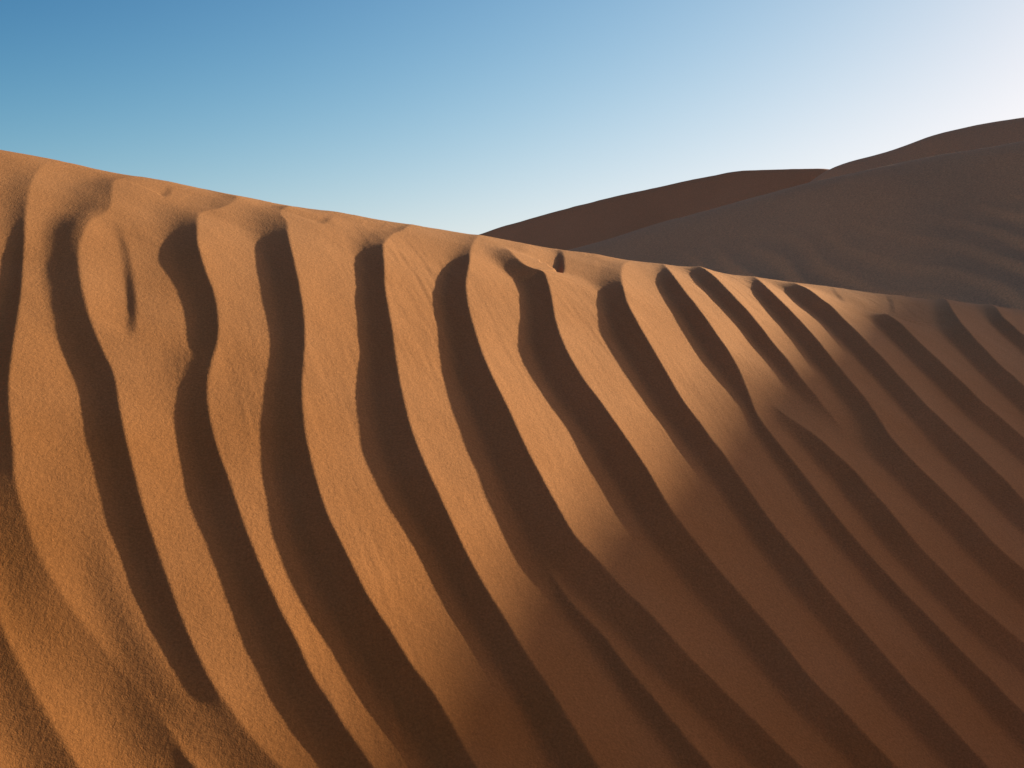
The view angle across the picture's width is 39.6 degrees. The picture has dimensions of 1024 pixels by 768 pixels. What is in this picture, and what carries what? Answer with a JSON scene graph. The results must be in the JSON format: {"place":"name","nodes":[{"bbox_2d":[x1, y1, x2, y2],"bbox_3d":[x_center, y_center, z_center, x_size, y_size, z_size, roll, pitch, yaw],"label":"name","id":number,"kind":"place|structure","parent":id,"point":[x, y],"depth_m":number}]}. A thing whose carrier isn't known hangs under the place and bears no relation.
{"place":"outdoors","nodes":[
{"label":"outdoors","id":0,"kind":"place"},
{"bbox_2d":[0,150,1023,767],"bbox_3d":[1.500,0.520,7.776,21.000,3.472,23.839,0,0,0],"label":"sand dune","id":1,"kind":"structure","parent":0,"point":[286,486],"depth_m":5.24},
{"bbox_2d":[0,0,1023,234],"label":"sky","id":2,"kind":"structure","parent":0,"point":[476,117]},
{"bbox_2d":[479,169,828,249],"bbox_3d":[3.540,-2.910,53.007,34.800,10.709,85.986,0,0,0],"label":"sand dune","id":3,"kind":"structure","parent":0,"point":[588,223],"depth_m":55.40},
{"bbox_2d":[568,141,1023,309],"bbox_3d":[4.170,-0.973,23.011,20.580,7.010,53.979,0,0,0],"label":"sand dune","id":4,"kind":"structure","parent":0,"point":[949,226],"depth_m":25.03},
{"bbox_2d":[809,117,1023,182],"bbox_3d":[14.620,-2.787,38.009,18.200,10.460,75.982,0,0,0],"label":"sand dune","id":5,"kind":"structure","parent":0,"point":[990,134],"depth_m":41.72}
]}

